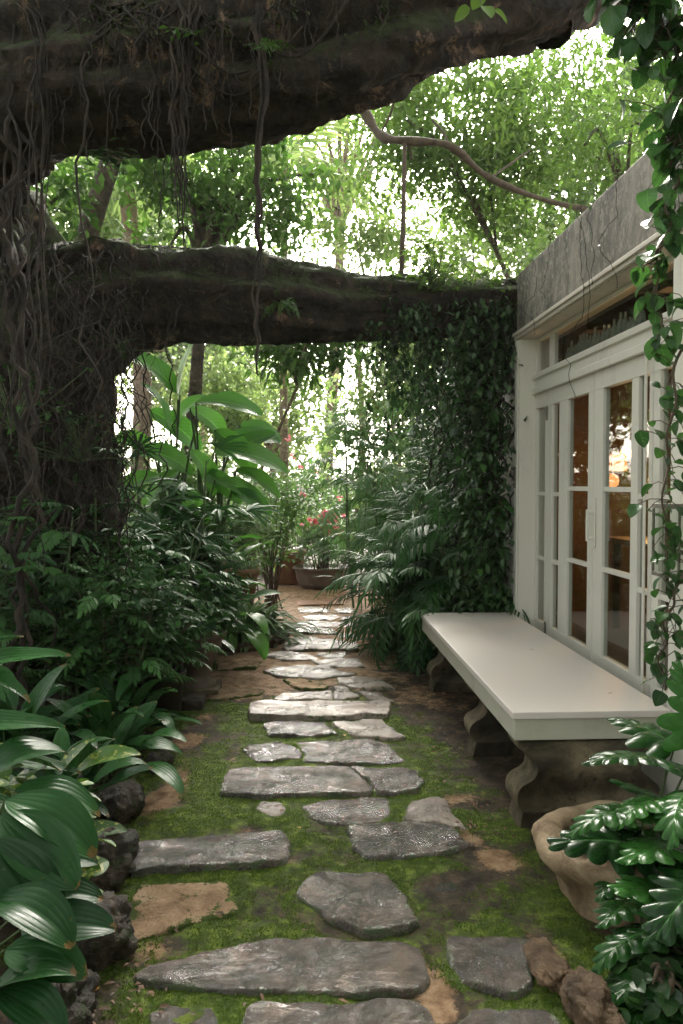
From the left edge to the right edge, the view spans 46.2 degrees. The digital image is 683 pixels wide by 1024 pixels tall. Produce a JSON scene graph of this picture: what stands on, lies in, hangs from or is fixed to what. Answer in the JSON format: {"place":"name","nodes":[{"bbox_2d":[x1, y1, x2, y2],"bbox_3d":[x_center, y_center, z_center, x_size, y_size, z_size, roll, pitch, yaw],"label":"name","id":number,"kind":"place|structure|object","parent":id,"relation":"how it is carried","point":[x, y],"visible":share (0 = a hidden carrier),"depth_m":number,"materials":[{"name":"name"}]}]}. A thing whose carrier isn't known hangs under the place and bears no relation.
{"place":"outdoors","nodes":[
{"label":"outdoors","id":0,"kind":"place"},
{"bbox_2d":[0,532,682,1023],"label":"ground","id":1,"kind":"structure","parent":0,"point":[492,860],"depth_m":3.25,"materials":[{"name":"plant"}]},
{"bbox_2d":[0,635,81,812],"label":"long leaved plant","id":2,"kind":"object","parent":1,"relation":"on","point":[11,719],"visible":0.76,"depth_m":2.96,"materials":[{"name":"green plant"}]},
{"bbox_2d":[7,969,100,1023],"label":"edging rock","id":3,"kind":"object","parent":1,"relation":"on","point":[80,999],"visible":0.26,"depth_m":2.20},
{"bbox_2d":[0,663,114,770],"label":"broad leaved plant","id":4,"kind":"object","parent":1,"relation":"on","point":[43,691],"visible":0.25,"depth_m":3.76,"materials":[{"name":"green plant"}]},
{"bbox_2d":[0,763,115,920],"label":"speckled shrub","id":5,"kind":"object","parent":1,"relation":"on","point":[99,868],"visible":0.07,"depth_m":2.70,"materials":[{"name":"green plant"}]},
{"bbox_2d":[0,736,116,1023],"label":"pleated leaf plant","id":6,"kind":"object","parent":1,"relation":"on","point":[50,909],"visible":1,"depth_m":2.25,"materials":[{"name":"plant"}]},
{"bbox_2d":[0,738,140,835],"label":"speckled plant","id":7,"kind":"object","parent":1,"relation":"on","point":[106,753],"visible":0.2,"depth_m":3.10,"materials":[{"name":"green plant"}]},
{"bbox_2d":[0,496,153,707],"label":"compound leaf shrub","id":8,"kind":"object","parent":1,"relation":"on","point":[54,572],"visible":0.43,"depth_m":4.67,"materials":[{"name":"plant"}]},
{"bbox_2d":[0,437,153,688],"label":"fan palm","id":9,"kind":"object","parent":1,"relation":"on","point":[75,538],"visible":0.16,"depth_m":5.23,"materials":[{"name":"green plant"}]},
{"bbox_2d":[4,728,152,816],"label":"broad leaved plant","id":10,"kind":"object","parent":1,"relation":"on","point":[61,740],"visible":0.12,"depth_m":3.35,"materials":[{"name":"green plant"}]},
{"bbox_2d":[30,156,152,241],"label":"leafy tree","id":11,"kind":"object","parent":1,"relation":"on","point":[62,198],"visible":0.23,"depth_m":7.23,"materials":[{"name":"green plant"}]},
{"bbox_2d":[74,156,121,240],"bbox_3d":[-1.635,-2.877,8.116,5.214,8.470,3.343,0,2,5],"label":"trunk","id":12,"kind":"object","parent":1,"relation":"on","point":[103,196],"visible":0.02,"depth_m":7.99,"materials":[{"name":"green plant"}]},
{"bbox_2d":[75,891,137,972],"bbox_3d":[-0.788,1.353,2.564,0.257,0.231,0.275,-1,2,-24],"label":"edging rock","id":13,"kind":"object","parent":1,"relation":"on","point":[100,953],"visible":0.54,"depth_m":2.50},
{"bbox_2d":[32,692,186,796],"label":"broad leaved plant","id":14,"kind":"object","parent":1,"relation":"on","point":[127,727],"visible":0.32,"depth_m":3.94,"materials":[{"name":"green plant"}]},
{"bbox_2d":[81,819,139,893],"bbox_3d":[-0.923,1.336,3.031,0.293,0.291,0.406,0,2,-3],"label":"edging rock","id":15,"kind":"object","parent":1,"relation":"on","point":[121,856],"visible":0.47,"depth_m":2.96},
{"bbox_2d":[97,779,145,825],"bbox_3d":[-0.996,1.328,3.605,0.223,0.189,0.315,0,2,-3],"label":"edging rock","id":16,"kind":"object","parent":1,"relation":"on","point":[123,802],"visible":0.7,"depth_m":3.54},
{"bbox_2d":[39,157,205,423],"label":"leafy tree","id":17,"kind":"object","parent":1,"relation":"on","point":[112,229],"visible":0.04,"depth_m":15.72,"materials":[{"name":"green plant"}]},
{"bbox_2d":[30,520,218,707],"bbox_3d":[-1.375,0.662,4.942,1.194,1.206,1.159,1,2,23],"label":"leafy shrub","id":18,"kind":"object","parent":1,"relation":"on","point":[89,662],"visible":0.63,"depth_m":4.77,"materials":[{"name":"green plant"}]},
{"bbox_2d":[68,670,202,743],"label":"broad leaved plant","id":19,"kind":"object","parent":1,"relation":"on","point":[121,699],"visible":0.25,"depth_m":4.57,"materials":[{"name":"green plant"}]},
{"bbox_2d":[43,495,234,651],"bbox_3d":[-1.847,0.534,6.280,2.086,1.332,2.404,0,2,-3],"label":"leaved plant","id":20,"kind":"object","parent":1,"relation":"on","point":[165,510],"visible":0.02,"depth_m":6.02,"materials":[{"name":"green plant"}]},
{"bbox_2d":[27,505,257,713],"bbox_3d":[-1.353,0.610,5.177,1.573,1.276,1.776,0,2,-3],"label":"compound leaf shrub","id":21,"kind":"object","parent":1,"relation":"on","point":[95,602],"visible":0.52,"depth_m":4.79,"materials":[{"name":"plant"}]},
{"bbox_2d":[47,151,253,528],"bbox_3d":[-3.282,-2.553,12.903,3.872,7.416,3.965,-1,2,-20],"label":"palm tree","id":22,"kind":"object","parent":1,"relation":"on","point":[138,380],"visible":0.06,"depth_m":12.67,"materials":[{"name":"green plant"}]},
{"bbox_2d":[59,431,254,667],"bbox_3d":[-1.398,0.319,6.004,1.589,1.837,1.488,-1,2,-35],"label":"fan palm","id":23,"kind":"object","parent":1,"relation":"on","point":[181,486],"visible":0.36,"depth_m":6.01,"materials":[{"name":"green plant"}]},
{"bbox_2d":[145,666,186,717],"bbox_3d":[-1.142,1.171,5.170,0.280,0.290,0.280,0,2,-3],"label":"black pot","id":24,"kind":"object","parent":1,"relation":"on","point":[170,700],"visible":0.26,"depth_m":5.08,"materials":[{"name":"ceramic"}]},
{"bbox_2d":[114,597,231,684],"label":"potted shrub","id":25,"kind":"object","parent":24,"relation":"in","point":[190,649],"visible":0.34,"depth_m":5.11,"materials":[{"name":"green plant"}]},
{"bbox_2d":[149,1006,217,1023],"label":"flagstone","id":26,"kind":"object","parent":1,"relation":"on","point":[168,1014],"visible":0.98,"depth_m":2.24,"materials":[{"name":"stone"}]},
{"bbox_2d":[130,881,239,942],"bbox_3d":[-0.563,1.429,2.834,0.404,0.086,0.387,-1,2,-15],"label":"flagstone","id":27,"kind":"object","parent":1,"relation":"on","point":[159,909],"visible":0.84,"depth_m":2.83,"materials":[{"name":"stone"}]},
{"bbox_2d":[125,435,245,559],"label":"light shrub","id":28,"kind":"object","parent":1,"relation":"on","point":[192,480],"visible":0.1,"depth_m":7.79,"materials":[{"name":"green plant"}]},
{"bbox_2d":[137,518,255,663],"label":"leafy shrub","id":29,"kind":"object","parent":1,"relation":"on","point":[211,561],"visible":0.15,"depth_m":6.40,"materials":[{"name":"green plant"}]},
{"bbox_2d":[115,344,287,639],"bbox_3d":[-1.333,-0.198,7.191,1.713,2.896,1.043,0,2,-3],"label":"paddle leaf plant","id":30,"kind":"object","parent":1,"relation":"on","point":[234,488],"visible":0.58,"depth_m":7.09,"materials":[{"name":"plant"}]},
{"bbox_2d":[127,502,281,669],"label":"fan palm","id":31,"kind":"object","parent":1,"relation":"on","point":[252,508],"visible":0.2,"depth_m":6.33,"materials":[{"name":"green plant"}]},
{"bbox_2d":[183,630,226,696],"bbox_3d":[-1.036,1.090,5.765,0.420,0.470,0.420,0,2,-3],"label":"urn","id":32,"kind":"object","parent":1,"relation":"on","point":[206,684],"visible":0.49,"depth_m":5.67,"materials":[{"name":"brown ceramic"}]},
{"bbox_2d":[170,578,242,639],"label":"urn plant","id":33,"kind":"object","parent":32,"relation":"in","point":[221,622],"visible":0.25,"depth_m":5.73,"materials":[{"name":"green plant"}]},
{"bbox_2d":[128,830,290,877],"bbox_3d":[-0.526,1.393,3.227,0.657,0.094,0.292,0,2,-7],"label":"flagstone","id":34,"kind":"object","parent":1,"relation":"on","point":[252,850],"visible":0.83,"depth_m":3.18,"materials":[{"name":"stone"}]},
{"bbox_2d":[138,534,281,659],"bbox_3d":[-1.427,0.703,6.660,1.842,1.036,2.116,0,2,-3],"label":"leaved plant","id":35,"kind":"object","parent":1,"relation":"on","point":[259,641],"visible":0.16,"depth_m":6.40,"materials":[{"name":"green plant"}]},
{"bbox_2d":[116,226,314,451],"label":"leafy tree","id":36,"kind":"object","parent":1,"relation":"on","point":[158,386],"visible":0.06,"depth_m":31.43,"materials":[{"name":"green plant"}]},
{"bbox_2d":[44,135,392,574],"bbox_3d":[-1.332,-1.700,8.911,3.856,6.011,2.286,0,2,-3],"label":"leafy tree","id":37,"kind":"object","parent":1,"relation":"on","point":[215,219],"visible":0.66,"depth_m":8.71,"materials":[{"name":"green plant"}]},
{"bbox_2d":[154,346,294,503],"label":"leafy tree","id":38,"kind":"object","parent":1,"relation":"on","point":[232,418],"visible":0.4,"depth_m":13.11,"materials":[{"name":"green plant"}]},
{"bbox_2d":[184,452,283,597],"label":"pale shrub","id":39,"kind":"object","parent":1,"relation":"on","point":[244,527],"visible":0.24,"depth_m":8.56,"materials":[{"name":"green plant"}]},
{"bbox_2d":[207,687,264,701],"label":"flagstone","id":40,"kind":"object","parent":1,"relation":"on","point":[227,693],"visible":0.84,"depth_m":5.66,"materials":[{"name":"stone"}]},
{"bbox_2d":[242,742,301,762],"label":"flagstone","id":41,"kind":"object","parent":1,"relation":"on","point":[272,752],"visible":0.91,"depth_m":4.46,"materials":[{"name":"stone"}]},
{"bbox_2d":[224,592,320,652],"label":"strap leaf plant","id":42,"kind":"object","parent":1,"relation":"on","point":[275,626],"visible":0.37,"depth_m":7.50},
{"bbox_2d":[230,465,317,610],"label":"light shrub","id":43,"kind":"object","parent":1,"relation":"on","point":[271,580],"visible":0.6,"depth_m":9.49,"materials":[{"name":"green plant"}]},
{"bbox_2d":[133,937,430,999],"bbox_3d":[-0.184,1.431,2.472,0.908,0.095,0.298,0,2,-3],"label":"flagstone","id":44,"kind":"object","parent":1,"relation":"on","point":[357,970],"visible":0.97,"depth_m":2.44,"materials":[{"name":"stone"}]},
{"bbox_2d":[200,346,365,511],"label":"leafy tree","id":45,"kind":"object","parent":1,"relation":"on","point":[296,425],"visible":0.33,"depth_m":18.31,"materials":[{"name":"green plant"}]},
{"bbox_2d":[270,549,306,583],"bbox_3d":[-0.803,0.820,12.011,0.580,0.480,0.580,0,2,-3],"label":"terracotta pot","id":46,"kind":"object","parent":1,"relation":"on","point":[287,576],"visible":0.43,"depth_m":11.81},
{"bbox_2d":[219,766,372,799],"bbox_3d":[-0.224,1.374,4.003,0.753,0.101,0.403,0,2,-3],"label":"flagstone","id":47,"kind":"object","parent":1,"relation":"on","point":[262,783],"visible":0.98,"depth_m":3.94,"materials":[{"name":"stone"}]},
{"bbox_2d":[212,341,385,534],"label":"leafy tree","id":48,"kind":"object","parent":1,"relation":"on","point":[292,356],"visible":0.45,"depth_m":9.44,"materials":[{"name":"green plant"}]},
{"bbox_2d":[263,720,337,738],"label":"flagstone","id":49,"kind":"object","parent":1,"relation":"on","point":[290,729],"visible":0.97,"depth_m":4.83,"materials":[{"name":"stone"}]},
{"bbox_2d":[261,434,343,563],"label":"rose shrub","id":50,"kind":"object","parent":1,"relation":"on","point":[316,490],"visible":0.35,"depth_m":12.84,"materials":[{"name":"green plant"}]},
{"bbox_2d":[215,112,392,548],"bbox_3d":[-0.833,-3.198,14.840,3.993,8.556,4.697,0,2,-3],"label":"palm tree","id":51,"kind":"object","parent":1,"relation":"on","point":[310,153],"visible":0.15,"depth_m":14.87,"materials":[{"name":"green plant"}]},
{"bbox_2d":[0,672,608,1023],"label":"moss","id":52,"kind":"object","parent":1,"relation":"on","point":[135,1018],"visible":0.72,"depth_m":3.09,"materials":[{"name":"green plant"}]},
{"bbox_2d":[263,665,355,679],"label":"flagstone","id":53,"kind":"object","parent":1,"relation":"on","point":[316,672],"visible":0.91,"depth_m":6.29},
{"bbox_2d":[0,0,620,710],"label":"banyan tree","id":54,"kind":"object","parent":1,"relation":"on","point":[90,74],"visible":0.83,"depth_m":4.15,"materials":[{"name":"brown plant"}]},
{"bbox_2d":[0,360,92,434],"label":"leaf cluster","id":55,"kind":"object","parent":54,"relation":"attached to","point":[7,421],"visible":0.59,"depth_m":4.79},
{"bbox_2d":[8,405,137,466],"bbox_3d":[-1.702,-0.468,4.965,0.799,0.386,0.455,1,2,30],"label":"leaf cluster","id":56,"kind":"object","parent":54,"relation":"attached to","point":[78,454],"visible":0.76,"depth_m":4.98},
{"bbox_2d":[74,137,139,171],"bbox_3d":[-1.162,-1.798,4.021,0.358,0.183,0.174,0,2,7],"label":"leaf cluster","id":57,"kind":"object","parent":54,"relation":"attached to","point":[99,152],"visible":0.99,"depth_m":4.02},
{"bbox_2d":[395,233,474,292],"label":"epiphyte shrub","id":58,"kind":"object","parent":54,"relation":"attached to","point":[433,286],"visible":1,"depth_m":5.96,"materials":[{"name":"green plant"}]},
{"bbox_2d":[353,286,526,649],"bbox_3d":[0.764,-0.234,7.767,1.534,3.151,3.895,0,2,-3],"label":"climbing ivy","id":59,"kind":"object","parent":54,"relation":"attached to","point":[448,430],"visible":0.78,"depth_m":6.10,"materials":[{"name":"green plant"}]},
{"bbox_2d":[443,351,513,598],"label":"leafy branch","id":60,"kind":"object","parent":59,"relation":"attached to","point":[505,502],"visible":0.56,"depth_m":6.07,"materials":[{"name":"green plant"}]},
{"bbox_2d":[388,258,521,291],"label":"epiphyte shrub","id":61,"kind":"object","parent":54,"relation":"attached to","point":[478,283],"visible":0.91,"depth_m":6.01,"materials":[{"name":"green plant"}]},
{"bbox_2d":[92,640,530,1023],"bbox_3d":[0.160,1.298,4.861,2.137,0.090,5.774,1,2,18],"label":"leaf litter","id":62,"kind":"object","parent":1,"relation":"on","point":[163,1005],"visible":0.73,"depth_m":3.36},
{"bbox_2d":[248,700,391,721],"bbox_3d":[-0.136,1.314,5.227,0.960,0.115,0.384,0,2,-3],"label":"flagstone","id":63,"kind":"object","parent":1,"relation":"on","point":[280,710],"visible":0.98,"depth_m":5.15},
{"bbox_2d":[293,563,348,589],"bbox_3d":[-0.283,0.940,11.596,0.840,0.310,0.840,0,2,-3],"label":"round planter","id":64,"kind":"object","parent":1,"relation":"on","point":[306,577],"visible":0.66,"depth_m":11.27,"materials":[{"name":"stone"}]},
{"bbox_2d":[282,502,356,568],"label":"flowering shrub","id":65,"kind":"object","parent":64,"relation":"in","point":[310,539],"visible":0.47,"depth_m":11.48,"materials":[{"name":"green plant"}]},
{"bbox_2d":[282,636,359,651],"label":"flagstone","id":66,"kind":"object","parent":1,"relation":"on","point":[319,645],"visible":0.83,"depth_m":7.30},
{"bbox_2d":[241,998,434,1023],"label":"flagstone","id":67,"kind":"object","parent":1,"relation":"on","point":[388,1011],"visible":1,"depth_m":2.23,"materials":[{"name":"stone"}]},
{"bbox_2d":[301,797,390,825],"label":"flagstone","id":68,"kind":"object","parent":1,"relation":"on","point":[332,812],"visible":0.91,"depth_m":3.66,"materials":[{"name":"stone"}]},
{"bbox_2d":[296,739,403,766],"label":"flagstone","id":69,"kind":"object","parent":1,"relation":"on","point":[361,752],"visible":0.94,"depth_m":4.45,"materials":[{"name":"stone"}]},
{"bbox_2d":[297,871,419,939],"bbox_3d":[0.048,1.427,2.881,0.431,0.092,0.431,0,2,-3],"label":"flagstone","id":70,"kind":"object","parent":1,"relation":"on","point":[370,905],"visible":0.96,"depth_m":2.85,"materials":[{"name":"stone"}]},
{"bbox_2d":[285,397,438,607],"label":"grey green tree","id":71,"kind":"object","parent":1,"relation":"on","point":[356,524],"visible":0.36,"depth_m":9.80,"materials":[{"name":"green plant"}]},
{"bbox_2d":[337,676,394,690],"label":"flagstone","id":72,"kind":"object","parent":1,"relation":"on","point":[367,683],"visible":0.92,"depth_m":5.90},
{"bbox_2d":[287,183,445,461],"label":"leafy tree","id":73,"kind":"object","parent":1,"relation":"on","point":[370,234],"visible":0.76,"depth_m":14.68,"materials":[{"name":"green plant"}]},
{"bbox_2d":[332,719,405,741],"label":"flagstone","id":74,"kind":"object","parent":1,"relation":"on","point":[377,729],"visible":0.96,"depth_m":4.83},
{"bbox_2d":[310,385,427,588],"bbox_3d":[0.569,-0.305,11.249,2.065,2.873,1.817,0,2,-3],"label":"light bush","id":75,"kind":"object","parent":1,"relation":"on","point":[350,443],"visible":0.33,"depth_m":11.10,"materials":[{"name":"green plant"}]},
{"bbox_2d":[324,341,437,483],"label":"leafy tree","id":76,"kind":"object","parent":1,"relation":"on","point":[363,388],"visible":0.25,"depth_m":12.71,"materials":[{"name":"green plant"}]},
{"bbox_2d":[272,69,494,509],"bbox_3d":[0.188,-6.795,23.110,8.244,15.195,5.612,1,2,18],"label":"leafy tree","id":77,"kind":"object","parent":1,"relation":"on","point":[325,203],"visible":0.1,"depth_m":22.76,"materials":[{"name":"green plant"}]},
{"bbox_2d":[309,457,458,629],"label":"bamboo palm","id":78,"kind":"object","parent":1,"relation":"on","point":[387,527],"visible":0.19,"depth_m":8.09,"materials":[{"name":"green plant"}]},
{"bbox_2d":[351,766,424,796],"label":"flagstone","id":79,"kind":"object","parent":1,"relation":"on","point":[386,782],"visible":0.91,"depth_m":4.01,"materials":[{"name":"stone"}]},
{"bbox_2d":[342,615,436,661],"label":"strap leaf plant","id":80,"kind":"object","parent":1,"relation":"on","point":[393,643],"visible":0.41,"depth_m":7.02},
{"bbox_2d":[308,499,501,671],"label":"bamboo palm","id":81,"kind":"object","parent":1,"relation":"on","point":[365,623],"visible":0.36,"depth_m":6.70,"materials":[{"name":"green plant"}]},
{"bbox_2d":[346,821,468,859],"bbox_3d":[0.278,1.398,3.359,0.515,0.087,0.334,0,2,-3],"label":"flagstone","id":82,"kind":"object","parent":1,"relation":"on","point":[405,841],"visible":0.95,"depth_m":3.33,"materials":[{"name":"stone"}]},
{"bbox_2d":[386,582,480,672],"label":"fan palm","id":83,"kind":"object","parent":1,"relation":"on","point":[426,641],"visible":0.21,"depth_m":6.36,"materials":[{"name":"green plant"}]},
{"bbox_2d":[402,797,465,829],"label":"flagstone","id":84,"kind":"object","parent":1,"relation":"on","point":[428,810],"visible":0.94,"depth_m":3.62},
{"bbox_2d":[312,447,582,675],"bbox_3d":[1.020,0.422,6.725,1.995,1.922,2.201,2,3,42],"label":"bamboo palm","id":85,"kind":"object","parent":1,"relation":"on","point":[406,569],"visible":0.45,"depth_m":6.41,"materials":[{"name":"green plant"}]},
{"bbox_2d":[305,35,658,280],"bbox_3d":[2.417,-2.620,10.613,5.915,7.752,3.529,-1,2,-16],"label":"leafy tree","id":86,"kind":"object","parent":1,"relation":"on","point":[411,105],"visible":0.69,"depth_m":10.05,"materials":[{"name":"green plant"}]},
{"bbox_2d":[407,175,564,347],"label":"leafy tree","id":87,"kind":"object","parent":1,"relation":"on","point":[526,261],"visible":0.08,"depth_m":16.23,"materials":[{"name":"green plant"}]},
{"bbox_2d":[446,936,533,999],"bbox_3d":[0.490,1.439,2.496,0.318,0.085,0.322,0,2,-3],"label":"flagstone","id":88,"kind":"object","parent":1,"relation":"on","point":[496,966],"visible":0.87,"depth_m":2.49,"materials":[{"name":"stone"}]},
{"bbox_2d":[458,1008,561,1023],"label":"flagstone","id":89,"kind":"object","parent":1,"relation":"on","point":[508,1016],"visible":1,"depth_m":2.22,"materials":[{"name":"stone"}]},
{"bbox_2d":[420,612,669,827],"bbox_3d":[1.014,1.073,4.788,0.695,0.520,2.660,0,2,-3],"label":"stone bench","id":90,"kind":"object","parent":1,"relation":"on","point":[547,706],"visible":0.88,"depth_m":3.73,"materials":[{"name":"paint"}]},
{"bbox_2d":[523,936,571,993],"bbox_3d":[0.631,1.387,2.446,0.128,0.068,0.264,0,2,-3],"label":"brown rock","id":91,"kind":"object","parent":1,"relation":"on","point":[548,966],"visible":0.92,"depth_m":2.41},
{"bbox_2d":[429,139,682,795],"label":"garden house","id":92,"kind":"structure","parent":1,"relation":"on","point":[562,454],"depth_m":5.02,"materials":[{"name":"concrete"}]},
{"bbox_2d":[544,373,594,660],"bbox_3d":[1.496,0.070,5.243,0.053,1.823,0.910,0,2,-3],"label":"door","id":93,"kind":"structure","parent":92,"relation":"in","point":[563,395],"depth_m":5.29,"materials":[{"name":"paint"}]},
{"bbox_2d":[585,354,653,696],"bbox_3d":[1.517,0.100,4.381,0.097,1.823,0.795,0,2,-3],"label":"door","id":94,"kind":"structure","parent":92,"relation":"in","point":[637,370],"depth_m":4.24,"materials":[{"name":"paint"}]},
{"bbox_2d":[583,0,682,212],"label":"leafy vine","id":95,"kind":"object","parent":92,"relation":"hanging from","point":[659,29],"visible":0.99,"depth_m":3.04,"materials":[{"name":"green plant"}]},
{"bbox_2d":[627,293,682,569],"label":"leafy vine","id":96,"kind":"object","parent":92,"relation":"hanging from","point":[667,403],"visible":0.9,"depth_m":3.12,"materials":[{"name":"green plant"}]},
{"bbox_2d":[630,148,682,366],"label":"leafy vine","id":97,"kind":"object","parent":92,"relation":"hanging from","point":[667,219],"visible":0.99,"depth_m":3.09,"materials":[{"name":"green plant"}]},
{"bbox_2d":[641,543,682,705],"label":"leafy vine","id":98,"kind":"object","parent":92,"relation":"hanging from","point":[651,650],"visible":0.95,"depth_m":3.13,"materials":[{"name":"green plant"}]},
{"bbox_2d":[651,503,682,577],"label":"wall lantern","id":99,"kind":"object","parent":92,"relation":"attached to","point":[653,571],"depth_m":3.32,"materials":[{"name":"metal"}]},
{"bbox_2d":[440,24,679,268],"bbox_3d":[6.650,-5.048,17.834,8.545,12.112,6.216,0,2,-3],"label":"leafy tree","id":100,"kind":"object","parent":1,"relation":"on","point":[547,220],"visible":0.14,"depth_m":17.49,"materials":[{"name":"green plant"}]},
{"bbox_2d":[464,1,682,376],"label":"leafy tree","id":101,"kind":"object","parent":1,"relation":"on","point":[611,156],"visible":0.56,"depth_m":7.52,"materials":[{"name":"green plant"}]},
{"bbox_2d":[559,966,625,1023],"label":"edging rock","id":102,"kind":"object","parent":1,"relation":"on","point":[585,994],"visible":0.98,"depth_m":2.20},
{"bbox_2d":[531,800,682,926],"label":"carved planter","id":103,"kind":"object","parent":1,"relation":"on","point":[578,877],"visible":0.3,"depth_m":2.79,"materials":[{"name":"stone"}]},
{"bbox_2d":[547,660,682,1023],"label":"philodendron","id":104,"kind":"object","parent":103,"relation":"in","point":[619,838],"visible":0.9,"depth_m":2.53,"materials":[{"name":"green plant"}]},
{"bbox_2d":[609,939,682,1023],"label":"ground plant","id":105,"kind":"object","parent":1,"relation":"on","point":[668,998],"visible":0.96,"depth_m":2.19,"materials":[{"name":"green plant"}]},
{"bbox_2d":[34,0,682,480],"label":"sky","id":106,"kind":"structure","parent":0,"point":[598,33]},
{"bbox_2d":[360,103,588,272],"bbox_3d":[1.521,-2.923,7.438,3.205,2.216,1.183,-1,2,-31],"label":"branch","id":107,"kind":"object","parent":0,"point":[381,136],"visible":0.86,"depth_m":6.61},
{"bbox_2d":[609,536,668,627],"bbox_3d":[2.705,0.613,5.919,0.900,0.760,1.700,0,2,-3],"label":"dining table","id":108,"kind":"object","parent":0,"point":[616,542],"visible":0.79,"depth_m":6.65,"materials":[{"name":"brown wood"}]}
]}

